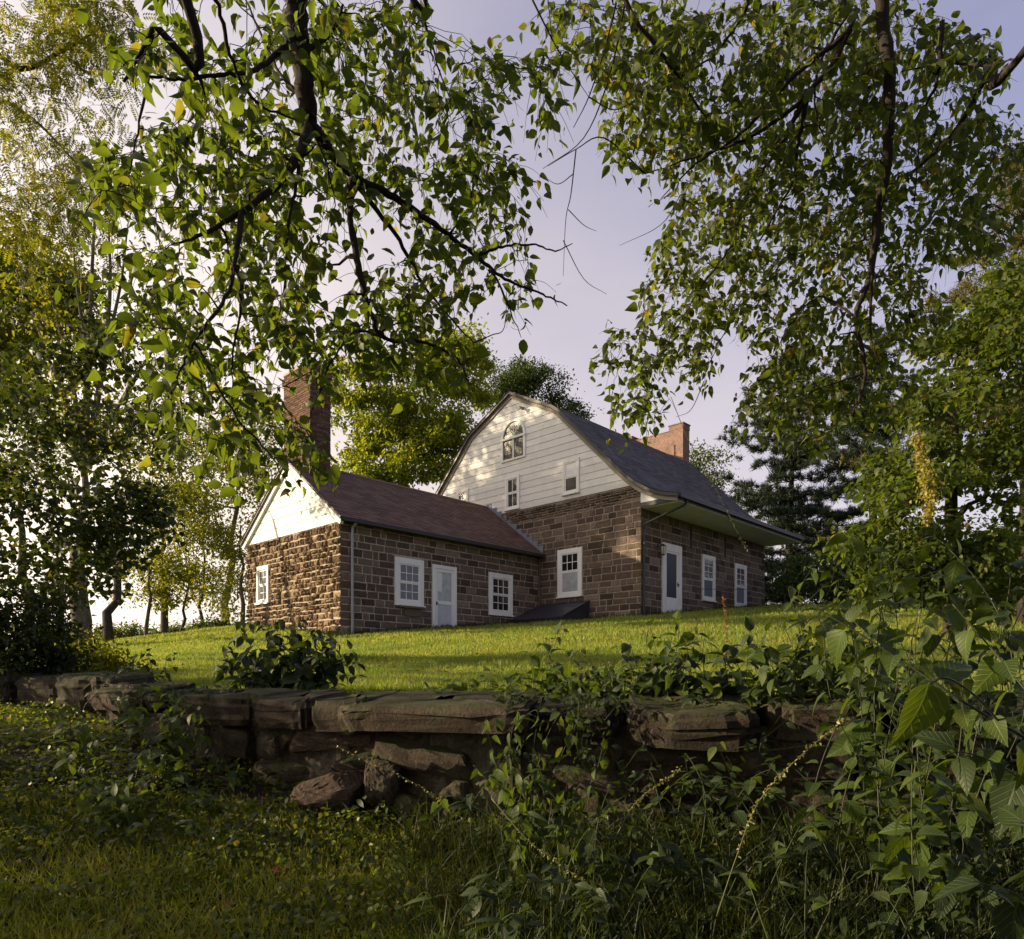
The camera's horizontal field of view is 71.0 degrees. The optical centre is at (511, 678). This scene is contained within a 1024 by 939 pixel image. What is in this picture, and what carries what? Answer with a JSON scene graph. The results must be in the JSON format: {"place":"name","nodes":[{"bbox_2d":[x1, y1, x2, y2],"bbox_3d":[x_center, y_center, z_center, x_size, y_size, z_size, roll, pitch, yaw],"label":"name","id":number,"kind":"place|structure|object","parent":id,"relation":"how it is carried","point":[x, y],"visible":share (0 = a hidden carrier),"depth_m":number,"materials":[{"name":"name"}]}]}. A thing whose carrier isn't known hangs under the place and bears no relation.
{"place":"outdoors","nodes":[
{"label":"outdoors","id":0,"kind":"place"},
{"bbox_2d":[0,604,1023,938],"bbox_3d":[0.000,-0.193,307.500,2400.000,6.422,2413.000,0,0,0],"label":"ground","id":1,"kind":"structure","parent":0,"point":[6,732],"depth_m":4.36,"materials":[{"name":"green plant"}]},
{"bbox_2d":[5,623,67,646],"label":"bush","id":2,"kind":"object","parent":1,"relation":"on","point":[20,631],"visible":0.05,"depth_m":26.71,"materials":[{"name":"green plant"}]},
{"bbox_2d":[0,403,75,646],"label":"tree","id":3,"kind":"object","parent":1,"relation":"on","point":[19,504],"visible":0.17,"depth_m":27.57,"materials":[{"name":"green plant"}]},
{"bbox_2d":[0,409,104,640],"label":"tree","id":4,"kind":"object","parent":1,"relation":"on","point":[23,465],"visible":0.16,"depth_m":28.62,"materials":[{"name":"green plant"}]},
{"bbox_2d":[0,565,106,692],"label":"bush","id":5,"kind":"object","parent":1,"relation":"on","point":[57,658],"visible":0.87,"depth_m":7.40,"materials":[{"name":"green plant"}]},
{"bbox_2d":[0,213,131,419],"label":"tree","id":6,"kind":"object","parent":1,"relation":"on","point":[8,328],"visible":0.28,"depth_m":26.28,"materials":[{"name":"green plant"}]},
{"bbox_2d":[41,703,112,765],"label":"leafy weed","id":7,"kind":"object","parent":1,"relation":"on","point":[70,746],"visible":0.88,"depth_m":4.89,"materials":[{"name":"green plant"}]},
{"bbox_2d":[0,0,176,302],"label":"locust tree","id":8,"kind":"object","parent":1,"relation":"on","point":[86,41],"visible":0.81,"depth_m":9.18,"materials":[{"name":"green plant"}]},
{"bbox_2d":[26,624,166,673],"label":"bush","id":9,"kind":"object","parent":1,"relation":"on","point":[105,657],"visible":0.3,"depth_m":9.13,"materials":[{"name":"green plant"}]},
{"bbox_2d":[45,747,155,833],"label":"leafy weed","id":10,"kind":"object","parent":1,"relation":"on","point":[83,804],"visible":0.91,"depth_m":3.93,"materials":[{"name":"green plant"}]},
{"bbox_2d":[0,211,202,609],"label":"maple tree","id":11,"kind":"object","parent":1,"relation":"on","point":[107,534],"visible":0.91,"depth_m":11.34,"materials":[{"name":"green plant"}]},
{"bbox_2d":[0,191,224,647],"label":"tree","id":12,"kind":"object","parent":1,"relation":"on","point":[85,617],"visible":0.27,"depth_m":19.63,"materials":[{"name":"green plant"}]},
{"bbox_2d":[39,388,216,640],"bbox_3d":[-13.642,-5.682,25.625,6.246,10.144,5.411,0,0,31],"label":"tree","id":13,"kind":"object","parent":1,"relation":"on","point":[108,611],"visible":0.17,"depth_m":25.41,"materials":[{"name":"green plant"}]},
{"bbox_2d":[92,617,168,639],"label":"bush","id":14,"kind":"object","parent":1,"relation":"on","point":[131,630],"visible":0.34,"depth_m":30.73,"materials":[{"name":"green plant"}]},
{"bbox_2d":[126,648,177,682],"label":"leafy shrub","id":15,"kind":"object","parent":1,"relation":"on","point":[152,661],"visible":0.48,"depth_m":6.92,"materials":[{"name":"green plant"}]},
{"bbox_2d":[88,461,219,635],"bbox_3d":[-14.632,-5.143,29.909,4.955,8.205,5.013,0,0,-38],"label":"slender tree","id":16,"kind":"object","parent":1,"relation":"on","point":[171,577],"visible":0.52,"depth_m":29.96,"materials":[{"name":"green plant"}]},
{"bbox_2d":[90,425,229,632],"bbox_3d":[-15.218,-6.628,32.378,5.804,11.023,5.106,0,0,0],"label":"slender tree","id":17,"kind":"object","parent":1,"relation":"on","point":[164,623],"visible":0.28,"depth_m":31.86,"materials":[{"name":"green plant"}]},
{"bbox_2d":[110,682,210,790],"bbox_3d":[-2.273,0.389,4.592,0.767,0.733,0.506,0,0,38],"label":"leafy weed","id":18,"kind":"object","parent":1,"relation":"on","point":[151,758],"visible":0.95,"depth_m":4.59,"materials":[{"name":"green plant"}]},
{"bbox_2d":[142,618,192,633],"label":"bush","id":19,"kind":"object","parent":1,"relation":"on","point":[173,628],"visible":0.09,"depth_m":33.62,"materials":[{"name":"green plant"}]},
{"bbox_2d":[133,482,236,631],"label":"slender tree","id":20,"kind":"object","parent":1,"relation":"on","point":[192,540],"visible":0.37,"depth_m":32.69,"materials":[{"name":"green plant"}]},
{"bbox_2d":[155,445,255,620],"bbox_3d":[-14.830,-6.140,34.215,5.315,9.748,4.717,0,0,35],"label":"slender tree","id":21,"kind":"object","parent":1,"relation":"on","point":[199,524],"visible":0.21,"depth_m":33.81,"materials":[{"name":"green plant"}]},
{"bbox_2d":[177,611,238,630],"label":"bush","id":22,"kind":"object","parent":1,"relation":"on","point":[202,624],"visible":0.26,"depth_m":32.47,"materials":[{"name":"green plant"}]},
{"bbox_2d":[144,395,283,623],"bbox_3d":[-14.703,-8.342,37.375,9.886,14.109,7.378,0,0,-38],"label":"tree","id":23,"kind":"object","parent":1,"relation":"on","point":[236,508],"visible":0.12,"depth_m":37.47,"materials":[{"name":"green plant"}]},
{"bbox_2d":[168,449,272,623],"bbox_3d":[-11.023,-5.604,28.967,4.907,8.393,4.642,0,0,0],"label":"slender tree","id":24,"kind":"object","parent":1,"relation":"on","point":[234,553],"visible":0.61,"depth_m":28.55,"materials":[{"name":"green plant"}]},
{"bbox_2d":[223,900,237,904],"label":"fallen leaf","id":25,"kind":"object","parent":1,"relation":"on","point":[227,902],"visible":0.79,"depth_m":3.17,"materials":[{"name":"brown plant"}]},
{"bbox_2d":[272,864,288,871],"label":"fallen leaf","id":26,"kind":"object","parent":1,"relation":"on","point":[275,867],"visible":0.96,"depth_m":3.52,"materials":[{"name":"brown plant"}]},
{"bbox_2d":[213,619,366,691],"bbox_3d":[-1.805,-0.088,5.906,1.231,0.880,0.693,0,0,-15],"label":"leafy shrub","id":27,"kind":"object","parent":1,"relation":"on","point":[303,676],"visible":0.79,"depth_m":5.89,"materials":[{"name":"green plant"}]},
{"bbox_2d":[47,0,576,511],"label":"overhanging tree","id":28,"kind":"object","parent":1,"relation":"on","point":[305,50],"visible":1,"depth_m":2.81,"materials":[{"name":"green plant"}]},
{"bbox_2d":[0,780,775,938],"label":"verge grass","id":29,"kind":"structure","parent":1,"relation":"on","point":[29,912],"depth_m":3.38,"materials":[{"name":"green plant"}]},
{"bbox_2d":[322,312,500,489],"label":"tree","id":30,"kind":"object","parent":1,"relation":"on","point":[411,433],"visible":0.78,"depth_m":44.90,"materials":[{"name":"green leaf"},{"name":"grey bark"}]},
{"bbox_2d":[336,745,491,839],"bbox_3d":[-0.498,0.575,3.608,0.793,0.470,0.047,0,0,4],"label":"seed spike","id":31,"kind":"object","parent":1,"relation":"on","point":[415,785],"visible":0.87,"depth_m":3.60,"materials":[{"name":"plant"}]},
{"bbox_2d":[246,603,766,635],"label":"uncut grass","id":32,"kind":"structure","parent":1,"relation":"on","point":[459,624],"depth_m":23.79,"materials":[{"name":"green plant"}]},
{"bbox_2d":[0,749,1022,938],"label":"weeds","id":33,"kind":"object","parent":1,"relation":"on","point":[16,819],"visible":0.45,"depth_m":3.75,"materials":[{"name":"green plant"}]},
{"bbox_2d":[0,694,1023,938],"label":"plants","id":34,"kind":"object","parent":1,"relation":"on","point":[62,888],"depth_m":3.54,"materials":[{"name":"green plant"}]},
{"bbox_2d":[0,671,1023,845],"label":"dry stone wall","id":35,"kind":"structure","parent":1,"relation":"on","point":[430,740],"depth_m":4.25,"materials":[{"name":"brown stone"}]},
{"bbox_2d":[445,678,487,696],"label":"wall weed","id":36,"kind":"object","parent":35,"relation":"on","point":[457,687],"depth_m":4.90,"materials":[{"name":"green plant"}]},
{"bbox_2d":[461,667,505,691],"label":"wall weed","id":37,"kind":"object","parent":35,"relation":"on","point":[493,684],"depth_m":4.97,"materials":[{"name":"green plant"}]},
{"bbox_2d":[0,662,1022,823],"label":"wall creeper","id":38,"kind":"object","parent":35,"relation":"attached to","point":[578,698],"depth_m":4.03,"materials":[{"name":"green plant"}]},
{"bbox_2d":[509,651,565,699],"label":"wall weed","id":39,"kind":"object","parent":35,"relation":"on","point":[535,660],"depth_m":4.88,"materials":[{"name":"green plant"}]},
{"bbox_2d":[536,621,598,698],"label":"wall weed","id":40,"kind":"object","parent":35,"relation":"on","point":[566,672],"depth_m":4.82,"materials":[{"name":"green plant"}]},
{"bbox_2d":[556,666,605,703],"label":"wall weed","id":41,"kind":"object","parent":35,"relation":"on","point":[587,691],"depth_m":4.66,"materials":[{"name":"green plant"}]},
{"bbox_2d":[157,662,1023,703],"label":"undergrowth","id":42,"kind":"object","parent":35,"relation":"on","point":[556,694],"visible":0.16,"depth_m":4.75,"materials":[{"name":"green plant"}]},
{"bbox_2d":[589,646,654,703],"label":"wall weed","id":43,"kind":"object","parent":35,"relation":"on","point":[593,688],"depth_m":4.58,"materials":[{"name":"green plant"}]},
{"bbox_2d":[612,618,680,698],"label":"wall weed","id":44,"kind":"object","parent":35,"relation":"on","point":[656,685],"depth_m":4.38,"materials":[{"name":"green plant"}]},
{"bbox_2d":[643,608,709,700],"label":"wall weed","id":45,"kind":"object","parent":35,"relation":"on","point":[673,680],"depth_m":4.31,"materials":[{"name":"green plant"}]},
{"bbox_2d":[671,639,739,707],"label":"wall weed","id":46,"kind":"object","parent":35,"relation":"on","point":[685,699],"depth_m":4.32,"materials":[{"name":"green plant"}]},
{"bbox_2d":[692,651,763,708],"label":"wall weed","id":47,"kind":"object","parent":35,"relation":"on","point":[717,693],"depth_m":4.18,"materials":[{"name":"green plant"}]},
{"bbox_2d":[710,617,785,711],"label":"wall weed","id":48,"kind":"object","parent":35,"relation":"on","point":[736,675],"depth_m":4.21,"materials":[{"name":"green plant"}]},
{"bbox_2d":[742,608,812,713],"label":"wall weed","id":49,"kind":"object","parent":35,"relation":"on","point":[756,655],"depth_m":4.05,"materials":[{"name":"green plant"}]},
{"bbox_2d":[749,631,843,702],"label":"wall weed","id":50,"kind":"object","parent":35,"relation":"on","point":[801,690],"depth_m":4.09,"materials":[{"name":"green plant"}]},
{"bbox_2d":[800,624,878,712],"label":"wall weed","id":51,"kind":"object","parent":35,"relation":"on","point":[816,677],"depth_m":3.97,"materials":[{"name":"green plant"}]},
{"bbox_2d":[843,633,916,780],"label":"wall weed","id":52,"kind":"object","parent":35,"relation":"on","point":[885,720],"depth_m":3.82,"materials":[{"name":"green plant"}]},
{"bbox_2d":[239,363,804,634],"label":"stone house","id":53,"kind":"structure","parent":1,"relation":"on","point":[532,510],"depth_m":25.04,"materials":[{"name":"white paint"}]},
{"bbox_2d":[254,565,269,604],"bbox_3d":[-8.283,-3.085,23.829,0.850,1.270,0.120,0,0,43],"label":"window","id":54,"kind":"structure","parent":53,"relation":"in","point":[262,577],"depth_m":23.86,"materials":[{"name":"white paint"}]},
{"bbox_2d":[394,556,425,607],"bbox_3d":[-3.201,-3.000,22.544,0.100,1.500,1.200,0,0,43],"label":"window","id":55,"kind":"structure","parent":53,"relation":"in","point":[412,577],"depth_m":22.54,"materials":[{"name":"white paint"}]},
{"bbox_2d":[432,564,456,626],"bbox_3d":[-2.204,-2.545,23.593,0.100,2.290,1.040,0,0,43],"label":"door","id":56,"kind":"structure","parent":53,"relation":"in","point":[444,578],"depth_m":23.60,"materials":[{"name":"white paint"}]},
{"bbox_2d":[456,488,468,501],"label":"window","id":57,"kind":"structure","parent":53,"relation":"in","point":[462,494],"depth_m":29.94,"materials":[{"name":"white paint"}]},
{"bbox_2d":[488,572,513,616],"bbox_3d":[-0.377,-2.960,25.518,0.100,1.500,1.250,0,0,43],"label":"window","id":58,"kind":"structure","parent":53,"relation":"in","point":[502,601],"depth_m":25.52,"materials":[{"name":"white paint"}]},
{"bbox_2d":[504,474,519,511],"bbox_3d":[0.007,-7.215,27.997,0.810,1.330,0.126,0,0,43],"label":"window","id":59,"kind":"structure","parent":53,"relation":"in","point":[512,483],"depth_m":27.99,"materials":[{"name":"white paint"}]},
{"bbox_2d":[500,418,526,462],"bbox_3d":[0.045,-9.301,27.977,1.350,1.602,0.100,0,0,43],"label":"window","id":60,"kind":"structure","parent":53,"relation":"in","point":[513,437],"depth_m":27.96,"materials":[{"name":"white paint"}]},
{"bbox_2d":[556,547,582,598],"bbox_3d":[2.078,-3.815,26.049,1.190,1.770,0.100,0,0,43],"label":"window","id":61,"kind":"structure","parent":53,"relation":"in","point":[569,561],"depth_m":26.08,"materials":[{"name":"white paint"}]},
{"bbox_2d":[561,457,579,496],"bbox_3d":[2.119,-7.285,25.998,0.830,1.270,0.126,0,0,43],"label":"window","id":62,"kind":"structure","parent":53,"relation":"in","point":[571,467],"depth_m":26.00,"materials":[{"name":"white paint"}]},
{"bbox_2d":[662,542,681,612],"bbox_3d":[5.664,-3.310,25.368,0.100,2.820,1.260,0,0,43],"label":"door","id":63,"kind":"structure","parent":53,"relation":"in","point":[672,559],"depth_m":25.38,"materials":[{"name":"white paint"}]},
{"bbox_2d":[701,554,716,602],"bbox_3d":[7.497,-3.785,27.303,0.100,1.750,1.070,0,0,43],"label":"window","id":64,"kind":"structure","parent":53,"relation":"in","point":[708,563],"depth_m":27.31,"materials":[{"name":"white paint"}]},
{"bbox_2d":[734,563,746,606],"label":"window","id":65,"kind":"structure","parent":53,"relation":"in","point":[740,571],"depth_m":29.24,"materials":[{"name":"white paint"}]},
{"bbox_2d":[35,601,1023,700],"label":"lawn grass","id":66,"kind":"structure","parent":1,"relation":"on","point":[453,636],"depth_m":14.67,"materials":[{"name":"green plant"}]},
{"bbox_2d":[469,353,603,419],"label":"tree","id":67,"kind":"object","parent":1,"relation":"on","point":[528,382],"visible":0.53,"depth_m":60.70,"materials":[{"name":"green plant"}]},
{"bbox_2d":[470,708,608,901],"bbox_3d":[0.130,0.585,3.317,0.676,0.895,0.411,0,0,-19],"label":"nettle plant","id":68,"kind":"object","parent":1,"relation":"on","point":[528,824],"visible":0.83,"depth_m":3.32,"materials":[{"name":"green plant"}]},
{"bbox_2d":[491,798,595,889],"bbox_3d":[0.123,0.615,2.583,0.465,0.328,0.046,0,0,25],"label":"seed spike","id":69,"kind":"object","parent":1,"relation":"on","point":[532,844],"visible":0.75,"depth_m":2.58,"materials":[{"name":"green plant"}]},
{"bbox_2d":[560,781,642,936],"bbox_3d":[0.349,0.761,2.916,0.290,0.670,0.237,0,0,-41],"label":"nettle plant","id":70,"kind":"object","parent":1,"relation":"on","point":[586,848],"visible":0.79,"depth_m":2.88,"materials":[{"name":"green plant"}]},
{"bbox_2d":[614,766,680,839],"bbox_3d":[0.551,0.503,2.901,0.279,0.297,0.032,0,0,2],"label":"seed spike","id":71,"kind":"object","parent":1,"relation":"on","point":[662,782],"visible":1,"depth_m":2.90,"materials":[{"name":"green plant"}]},
{"bbox_2d":[355,786,1023,938],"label":"long grass","id":72,"kind":"structure","parent":1,"relation":"on","point":[826,922],"depth_m":3.10,"materials":[{"name":"green plant"}]},
{"bbox_2d":[689,438,740,494],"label":"tree","id":73,"kind":"object","parent":1,"relation":"on","point":[699,466],"visible":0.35,"depth_m":51.63,"materials":[{"name":"green plant"}]},
{"bbox_2d":[721,595,728,666],"bbox_3d":[1.335,-0.156,4.501,0.044,0.740,0.036,0,0,0],"label":"seed spike","id":74,"kind":"object","parent":1,"relation":"on","point":[723,599],"visible":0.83,"depth_m":4.50,"materials":[{"name":"orange plant"}]},
{"bbox_2d":[445,745,1019,938],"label":"tangled weeds","id":75,"kind":"object","parent":1,"relation":"on","point":[807,840],"visible":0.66,"depth_m":2.88,"materials":[{"name":"green plant"}]},
{"bbox_2d":[682,588,784,613],"bbox_3d":[8.483,-2.864,26.802,0.032,1.627,8.226,0,0,43],"label":"iron railing","id":76,"kind":"object","parent":1,"relation":"on","point":[726,594],"visible":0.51,"depth_m":26.11,"materials":[{"name":"metal"}]},
{"bbox_2d":[707,741,779,798],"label":"seedling","id":77,"kind":"object","parent":1,"relation":"on","point":[749,785],"visible":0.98,"depth_m":2.55,"materials":[{"name":"green plant"}]},
{"bbox_2d":[474,0,1023,465],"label":"overhanging tree","id":78,"kind":"object","parent":1,"relation":"on","point":[876,58],"visible":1,"depth_m":4.21,"materials":[{"name":"green plant"}]},
{"bbox_2d":[671,397,747,551],"bbox_3d":[1.210,-1.248,4.401,0.479,0.956,0.035,0,0,0],"label":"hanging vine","id":79,"kind":"object","parent":78,"relation":"hanging from","point":[744,543],"visible":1,"depth_m":4.40,"materials":[{"name":"plant"}]},
{"bbox_2d":[716,717,849,915],"bbox_3d":[0.809,0.437,2.179,0.390,0.651,0.058,0,0,30],"label":"seed spike","id":80,"kind":"object","parent":1,"relation":"on","point":[784,775],"visible":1,"depth_m":2.19,"materials":[{"name":"green plant"}]},
{"bbox_2d":[711,339,876,604],"bbox_3d":[15.280,-10.742,40.123,12.318,15.524,13.158,0,0,0],"label":"pine tree","id":81,"kind":"object","parent":1,"relation":"on","point":[764,498],"visible":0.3,"depth_m":38.94,"materials":[{"name":"green plant"}]},
{"bbox_2d":[783,562,859,695],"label":"tall weed","id":82,"kind":"object","parent":1,"relation":"on","point":[787,605],"visible":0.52,"depth_m":4.17,"materials":[{"name":"green plant"}]},
{"bbox_2d":[788,533,917,921],"bbox_3d":[1.419,0.217,2.987,0.594,1.655,0.602,0,0,0],"label":"tall weed","id":83,"kind":"object","parent":1,"relation":"on","point":[853,738],"visible":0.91,"depth_m":2.96,"materials":[{"name":"green plant"}]},
{"bbox_2d":[777,323,966,601],"bbox_3d":[16.843,-9.906,33.935,8.598,13.939,10.452,0,0,0],"label":"pine tree","id":84,"kind":"object","parent":1,"relation":"on","point":[857,447],"visible":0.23,"depth_m":33.84,"materials":[{"name":"green plant"}]},
{"bbox_2d":[754,505,1014,604],"bbox_3d":[14.128,-4.077,26.462,9.961,4.126,5.137,0,0,9],"label":"bush","id":85,"kind":"object","parent":1,"relation":"on","point":[798,564],"visible":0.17,"depth_m":26.44,"materials":[{"name":"green plant"}]},
{"bbox_2d":[793,596,1023,830],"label":"leaf weed","id":86,"kind":"object","parent":1,"relation":"on","point":[991,672],"visible":0.94,"depth_m":1.89,"materials":[{"name":"green plant"}]},
{"bbox_2d":[888,676,998,747],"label":"hanging leaf","id":87,"kind":"object","parent":86,"relation":"hanging from","point":[925,706],"visible":0.97,"depth_m":1.61,"materials":[{"name":"green plant"}]},
{"bbox_2d":[808,253,1023,634],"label":"tree","id":88,"kind":"object","parent":1,"relation":"on","point":[991,333],"visible":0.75,"depth_m":13.79,"materials":[{"name":"green plant"}]},
{"bbox_2d":[909,430,947,526],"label":"hanging vine","id":89,"kind":"object","parent":88,"relation":"hanging from","point":[926,485],"visible":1,"depth_m":12.13,"materials":[{"name":"yellow plant"}]},
{"bbox_2d":[857,576,975,836],"bbox_3d":[1.958,0.197,3.503,0.573,1.419,0.364,0,0,0],"label":"tall weed","id":90,"kind":"object","parent":1,"relation":"on","point":[948,722],"visible":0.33,"depth_m":3.51,"materials":[{"name":"green plant"}]},
{"bbox_2d":[842,136,1023,623],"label":"golden conifer","id":91,"kind":"object","parent":1,"relation":"on","point":[968,286],"visible":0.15,"depth_m":16.98,"materials":[{"name":"green plant"}]},
{"bbox_2d":[861,531,1023,938],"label":"tall weed","id":92,"kind":"object","parent":1,"relation":"on","point":[955,571],"visible":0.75,"depth_m":2.54,"materials":[{"name":"green plant"}]},
{"bbox_2d":[889,770,1010,938],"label":"tall weed","id":93,"kind":"object","parent":1,"relation":"on","point":[985,895],"visible":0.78,"depth_m":2.44,"materials":[{"name":"green plant"}]},
{"bbox_2d":[905,547,1023,867],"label":"tall weed","id":94,"kind":"object","parent":1,"relation":"on","point":[1013,721],"visible":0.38,"depth_m":3.32,"materials":[{"name":"green plant"}]},
{"bbox_2d":[913,731,1023,843],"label":"leaf weed","id":95,"kind":"object","parent":1,"relation":"on","point":[1002,793],"visible":0.92,"depth_m":1.89,"materials":[{"name":"green plant"}]},
{"bbox_2d":[929,805,1023,938],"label":"leaf weed","id":96,"kind":"object","parent":1,"relation":"on","point":[1008,918],"visible":1,"depth_m":1.70,"materials":[{"name":"green plant"}]},
{"bbox_2d":[963,516,1018,612],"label":"hedge bush","id":97,"kind":"object","parent":1,"relation":"on","point":[1001,595],"visible":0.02,"depth_m":18.94,"materials":[{"name":"green plant"}]},
{"bbox_2d":[0,0,1023,645],"label":"sky","id":98,"kind":"structure","parent":0,"point":[618,213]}
]}

